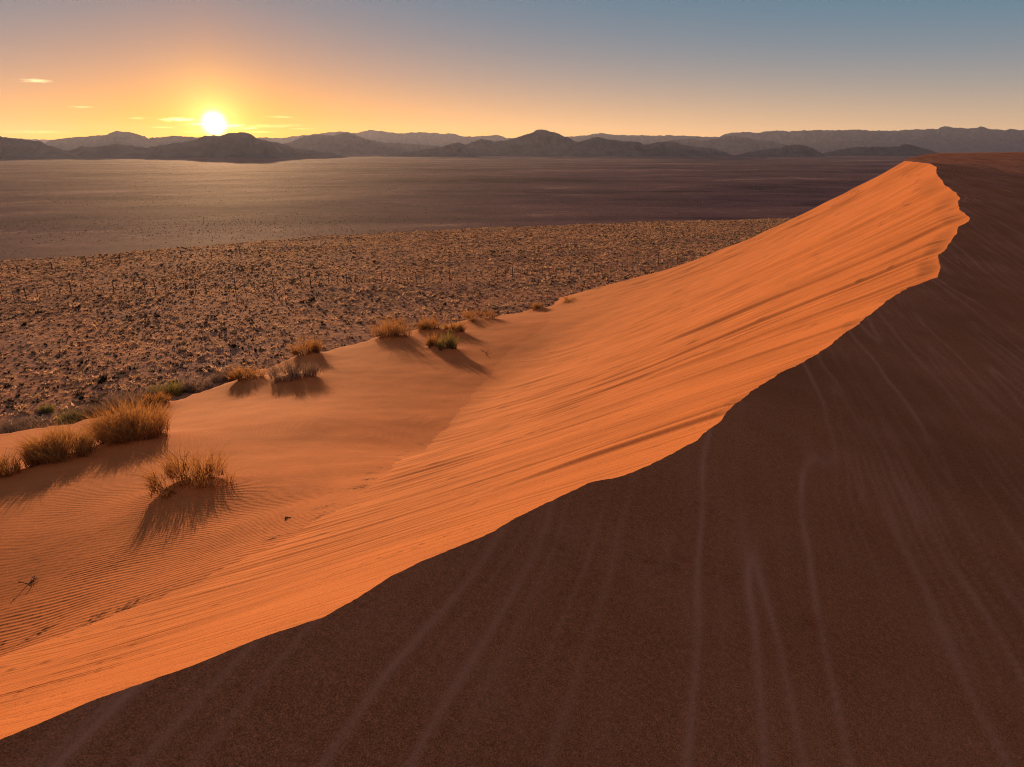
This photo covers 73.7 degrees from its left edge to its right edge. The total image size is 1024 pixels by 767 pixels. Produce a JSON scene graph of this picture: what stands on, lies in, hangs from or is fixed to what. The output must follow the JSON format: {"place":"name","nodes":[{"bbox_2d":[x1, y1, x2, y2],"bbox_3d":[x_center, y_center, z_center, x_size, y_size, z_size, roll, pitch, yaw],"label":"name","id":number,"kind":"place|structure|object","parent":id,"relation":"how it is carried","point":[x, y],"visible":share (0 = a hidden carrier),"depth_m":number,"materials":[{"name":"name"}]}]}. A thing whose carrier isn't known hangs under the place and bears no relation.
{"place":"outdoors","nodes":[
{"label":"outdoors","id":0,"kind":"place"},
{"bbox_2d":[20,138,55,143],"bbox_3d":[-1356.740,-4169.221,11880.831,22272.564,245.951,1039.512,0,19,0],"label":"mountain","id":1,"kind":"structure","parent":0,"point":[44,141],"depth_m":11876.98,"materials":[{"name":"stone"}]},
{"bbox_2d":[0,136,80,158],"bbox_3d":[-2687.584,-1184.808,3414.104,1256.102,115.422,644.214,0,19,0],"label":"hill","id":2,"kind":"structure","parent":0,"point":[13,148],"depth_m":3303.74,"materials":[{"name":"stone"}]},
{"bbox_2d":[45,131,199,150],"bbox_3d":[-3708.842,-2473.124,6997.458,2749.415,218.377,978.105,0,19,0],"label":"mountain","id":3,"kind":"structure","parent":0,"point":[117,137],"depth_m":6905.27,"materials":[{"name":"stone"}]},
{"bbox_2d":[69,132,344,157],"bbox_3d":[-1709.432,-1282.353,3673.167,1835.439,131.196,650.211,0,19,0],"label":"hill","id":4,"kind":"structure","parent":0,"point":[239,145],"depth_m":3603.79,"materials":[{"name":"stone"}]},
{"bbox_2d":[284,132,440,153],"bbox_3d":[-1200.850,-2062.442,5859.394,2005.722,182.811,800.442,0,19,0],"label":"mountain","id":5,"kind":"structure","parent":0,"point":[346,143],"depth_m":5763.39,"materials":[{"name":"stone"}]},
{"bbox_2d":[378,142,481,156],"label":"hill","id":6,"kind":"structure","parent":0,"point":[459,149],"depth_m":4027.55,"materials":[{"name":"grey stone"}]},
{"bbox_2d":[0,275,938,656],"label":"sand apron","id":7,"kind":"object","parent":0,"point":[94,537],"visible":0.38,"depth_m":19.47,"materials":[{"name":"orange sand"}]},
{"bbox_2d":[0,446,30,477],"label":"grass clump","id":8,"kind":"object","parent":7,"relation":"on","point":[14,467],"visible":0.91,"depth_m":20.93,"materials":[{"name":"brown plant"}]},
{"bbox_2d":[18,575,38,583],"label":"dead twig","id":9,"kind":"object","parent":7,"relation":"on","point":[30,581],"visible":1,"depth_m":13.44,"materials":[{"name":"brown wood"}]},
{"bbox_2d":[2,417,105,467],"bbox_3d":[-14.921,1.768,22.278,3.288,1.297,3.126,0,19,0],"label":"grass clump","id":10,"kind":"object","parent":7,"relation":"on","point":[54,449],"visible":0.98,"depth_m":22.04,"materials":[{"name":"brown plant"}]},
{"bbox_2d":[62,388,184,446],"bbox_3d":[-14.068,1.164,24.902,4.483,1.631,4.638,0,19,0],"label":"grass clump","id":11,"kind":"object","parent":7,"relation":"on","point":[133,424],"visible":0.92,"depth_m":24.67,"materials":[{"name":"brown plant"}]},
{"bbox_2d":[134,390,174,405],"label":"grass clump","id":12,"kind":"object","parent":7,"relation":"on","point":[161,396],"visible":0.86,"depth_m":36.52,"materials":[{"name":"brown plant"}]},
{"bbox_2d":[122,438,248,501],"bbox_3d":[-8.033,1.973,17.085,3.184,0.997,3.229,0,19,0],"label":"grass clump","id":13,"kind":"object","parent":7,"relation":"on","point":[178,464],"visible":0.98,"depth_m":17.09,"materials":[{"name":"brown plant"}]},
{"bbox_2d":[222,361,276,382],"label":"grass clump","id":14,"kind":"object","parent":7,"relation":"on","point":[238,374],"visible":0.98,"depth_m":40.52,"materials":[{"name":"brown plant"}]},
{"bbox_2d":[258,351,331,381],"bbox_3d":[-12.608,-1.173,39.976,5.296,1.354,4.630,-16,24,-38],"label":"grass clump","id":15,"kind":"object","parent":7,"relation":"on","point":[294,371],"visible":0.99,"depth_m":39.64,"materials":[{"name":"brown plant"}]},
{"bbox_2d":[283,334,327,356],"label":"grass clump","id":16,"kind":"object","parent":7,"relation":"on","point":[313,345],"visible":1,"depth_m":47.60,"materials":[{"name":"brown plant"}]},
{"bbox_2d":[365,312,425,338],"bbox_3d":[-9.354,-4.707,53.287,5.348,1.948,5.557,0,19,0],"label":"grass clump","id":17,"kind":"object","parent":7,"relation":"on","point":[395,331],"visible":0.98,"depth_m":53.06,"materials":[{"name":"brown plant"}]},
{"bbox_2d":[410,313,446,330],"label":"grass clump","id":18,"kind":"object","parent":7,"relation":"on","point":[428,323],"visible":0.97,"depth_m":55.82,"materials":[{"name":"brown plant"}]},
{"bbox_2d":[422,332,444,347],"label":"grass clump","id":19,"kind":"object","parent":7,"relation":"on","point":[429,343],"visible":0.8,"depth_m":48.60,"materials":[{"name":"brown plant"}]},
{"bbox_2d":[433,329,459,350],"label":"grass clump","id":20,"kind":"object","parent":7,"relation":"on","point":[449,344],"visible":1,"depth_m":47.39,"materials":[{"name":"green plant"}]},
{"bbox_2d":[439,320,468,333],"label":"grass clump","id":21,"kind":"object","parent":7,"relation":"on","point":[458,327],"visible":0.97,"depth_m":53.97,"materials":[{"name":"brown plant"}]},
{"bbox_2d":[458,304,502,322],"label":"grass clump","id":22,"kind":"object","parent":7,"relation":"on","point":[472,318],"visible":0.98,"depth_m":60.73,"materials":[{"name":"brown plant"}]},
{"bbox_2d":[561,294,580,302],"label":"grass clump","id":23,"kind":"object","parent":7,"relation":"on","point":[566,300],"visible":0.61,"depth_m":70.66,"materials":[{"name":"brown plant"}]},
{"bbox_2d":[257,130,718,146],"bbox_3d":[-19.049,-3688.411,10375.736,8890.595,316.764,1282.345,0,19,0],"label":"mountain","id":24,"kind":"structure","parent":0,"point":[431,139],"depth_m":10293.22,"materials":[{"name":"stone"}]},
{"bbox_2d":[0,152,988,432],"bbox_3d":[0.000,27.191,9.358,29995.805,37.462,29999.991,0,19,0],"label":"desert plain","id":25,"kind":"structure","parent":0,"point":[368,182],"depth_m":442.68,"materials":[{"name":"brown gravel"}]},
{"bbox_2d":[0,422,35,433],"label":"dry shrub","id":26,"kind":"object","parent":25,"relation":"on","point":[8,431],"visible":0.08,"depth_m":34.64,"materials":[{"name":"brown plant"}]},
{"bbox_2d":[15,402,28,409],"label":"scrub tuft","id":27,"kind":"object","parent":25,"relation":"on","point":[24,406],"visible":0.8,"depth_m":39.06,"materials":[{"name":"beige plant"}]},
{"bbox_2d":[0,413,46,433],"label":"dry shrub","id":28,"kind":"object","parent":25,"relation":"on","point":[8,426],"visible":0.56,"depth_m":35.68,"materials":[{"name":"brown plant"}]},
{"bbox_2d":[32,403,56,413],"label":"dry shrub","id":29,"kind":"object","parent":25,"relation":"on","point":[43,408],"visible":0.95,"depth_m":38.57,"materials":[{"name":"green plant"}]},
{"bbox_2d":[12,414,83,431],"bbox_3d":[-24.159,2.315,34.716,3.886,0.989,4.545,0,19,0],"label":"dry shrub","id":30,"kind":"object","parent":25,"relation":"on","point":[32,426],"visible":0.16,"depth_m":35.35,"materials":[{"name":"brown plant"}]},
{"bbox_2d":[56,347,67,352],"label":"scrub tuft","id":31,"kind":"object","parent":25,"relation":"on","point":[64,350],"visible":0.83,"depth_m":52.99,"materials":[{"name":"beige plant"}]},
{"bbox_2d":[50,404,90,424],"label":"dry shrub","id":32,"kind":"object","parent":25,"relation":"on","point":[72,419],"visible":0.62,"depth_m":36.62,"materials":[{"name":"green plant"}]},
{"bbox_2d":[45,403,120,423],"bbox_3d":[-23.503,1.625,37.285,3.678,0.936,3.340,0,19,0],"label":"dry shrub","id":33,"kind":"object","parent":25,"relation":"on","point":[85,411],"visible":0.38,"depth_m":37.52,"materials":[{"name":"plant"}]},
{"bbox_2d":[57,399,112,421],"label":"dry shrub","id":34,"kind":"object","parent":25,"relation":"on","point":[89,407],"visible":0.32,"depth_m":37.88,"materials":[{"name":"plant"}]},
{"bbox_2d":[82,395,105,404],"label":"scrub tuft","id":35,"kind":"object","parent":25,"relation":"on","point":[93,400],"visible":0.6,"depth_m":40.14,"materials":[{"name":"brown plant"}]},
{"bbox_2d":[94,372,107,383],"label":"scrub tuft","id":36,"kind":"object","parent":25,"relation":"on","point":[103,377],"visible":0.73,"depth_m":44.97,"materials":[{"name":"brown plant"}]},
{"bbox_2d":[88,398,129,415],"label":"dry shrub","id":37,"kind":"object","parent":25,"relation":"on","point":[103,404],"visible":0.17,"depth_m":38.16,"materials":[{"name":"brown plant"}]},
{"bbox_2d":[107,374,120,382],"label":"scrub tuft","id":38,"kind":"object","parent":25,"relation":"on","point":[116,377],"visible":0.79,"depth_m":45.54,"materials":[{"name":"brown plant"}]},
{"bbox_2d":[93,386,154,410],"bbox_3d":[-22.363,0.875,39.071,4.094,1.392,3.888,0,19,0],"label":"dry shrub","id":39,"kind":"object","parent":25,"relation":"on","point":[123,397],"visible":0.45,"depth_m":39.25,"materials":[{"name":"brown plant"}]},
{"bbox_2d":[127,385,166,403],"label":"dry shrub","id":40,"kind":"object","parent":25,"relation":"on","point":[143,394],"visible":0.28,"depth_m":40.89,"materials":[{"name":"plant"}]},
{"bbox_2d":[145,378,177,396],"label":"dry shrub","id":41,"kind":"object","parent":25,"relation":"on","point":[151,388],"visible":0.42,"depth_m":41.83,"materials":[{"name":"green plant"}]},
{"bbox_2d":[155,378,187,396],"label":"dry shrub","id":42,"kind":"object","parent":25,"relation":"on","point":[177,391],"visible":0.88,"depth_m":41.96,"materials":[{"name":"green plant"}]},
{"bbox_2d":[176,374,214,392],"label":"dry shrub","id":43,"kind":"object","parent":25,"relation":"on","point":[192,387],"visible":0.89,"depth_m":43.10,"materials":[{"name":"brown plant"}]},
{"bbox_2d":[196,351,205,358],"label":"scrub tuft","id":44,"kind":"object","parent":25,"relation":"on","point":[200,354],"visible":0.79,"depth_m":51.80,"materials":[{"name":"beige plant"}]},
{"bbox_2d":[203,365,221,372],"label":"scrub tuft","id":45,"kind":"object","parent":25,"relation":"on","point":[215,368],"visible":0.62,"depth_m":47.37,"materials":[{"name":"beige plant"}]},
{"bbox_2d":[205,366,236,383],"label":"dry shrub","id":46,"kind":"object","parent":25,"relation":"on","point":[222,379],"visible":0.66,"depth_m":45.05,"materials":[{"name":"brown plant"}]},
{"bbox_2d":[0,217,792,421],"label":"scrub","id":47,"kind":"object","parent":25,"relation":"on","point":[528,241],"visible":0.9,"depth_m":99.57,"materials":[{"name":"gravel"}]},
{"bbox_2d":[0,162,888,259],"bbox_3d":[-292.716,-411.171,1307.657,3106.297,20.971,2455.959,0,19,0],"label":"distant bushes","id":48,"kind":"object","parent":25,"relation":"on","point":[383,206],"visible":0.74,"depth_m":601.05,"materials":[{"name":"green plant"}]},
{"bbox_2d":[800,139,890,151],"bbox_3d":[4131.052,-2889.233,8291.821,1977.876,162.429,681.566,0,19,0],"label":"mountain","id":49,"kind":"structure","parent":25,"relation":"on","point":[831,145],"depth_m":8231.52,"materials":[{"name":"stone"}]},
{"bbox_2d":[0,152,1023,766],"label":"sand dune","id":50,"kind":"structure","parent":0,"point":[754,502],"depth_m":3.90,"materials":[{"name":"orange sand"}]},
{"bbox_2d":[527,301,545,308],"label":"grass clump","id":51,"kind":"object","parent":50,"relation":"on","point":[534,306],"visible":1,"depth_m":67.21,"materials":[{"name":"brown plant"}]},
{"bbox_2d":[0,0,1023,139],"label":"sky","id":52,"kind":"structure","parent":0,"point":[69,68],"materials":[{"name":"blue"}]},
{"bbox_2d":[465,129,577,155],"bbox_3d":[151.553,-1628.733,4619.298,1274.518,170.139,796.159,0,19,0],"label":"mountain","id":53,"kind":"structure","parent":0,"point":[541,142],"depth_m":4510.00,"materials":[{"name":"stone"}]},
{"bbox_2d":[562,137,733,156],"bbox_3d":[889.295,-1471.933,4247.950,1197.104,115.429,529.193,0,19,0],"label":"hill","id":54,"kind":"structure","parent":0,"point":[595,147],"depth_m":4180.90,"materials":[{"name":"stone"}]},
{"bbox_2d":[664,135,788,152],"bbox_3d":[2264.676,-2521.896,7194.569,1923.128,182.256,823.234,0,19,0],"label":"mountain","id":55,"kind":"structure","parent":0,"point":[732,144],"depth_m":7090.15,"materials":[{"name":"stone"}]},
{"bbox_2d":[734,145,826,156],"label":"hill","id":56,"kind":"structure","parent":0,"point":[796,151],"depth_m":3939.37,"materials":[{"name":"grey stone"}]},
{"bbox_2d":[715,126,1023,151],"bbox_3d":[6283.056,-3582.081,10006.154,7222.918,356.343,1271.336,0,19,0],"label":"mountain","id":57,"kind":"structure","parent":0,"point":[952,139],"depth_m":9854.17,"materials":[{"name":"stone"}]},
{"bbox_2d":[822,144,937,155],"bbox_3d":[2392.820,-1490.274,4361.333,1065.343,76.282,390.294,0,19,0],"label":"hill","id":58,"kind":"structure","parent":0,"point":[907,150],"depth_m":4315.26,"materials":[{"name":"stone"}]}
]}

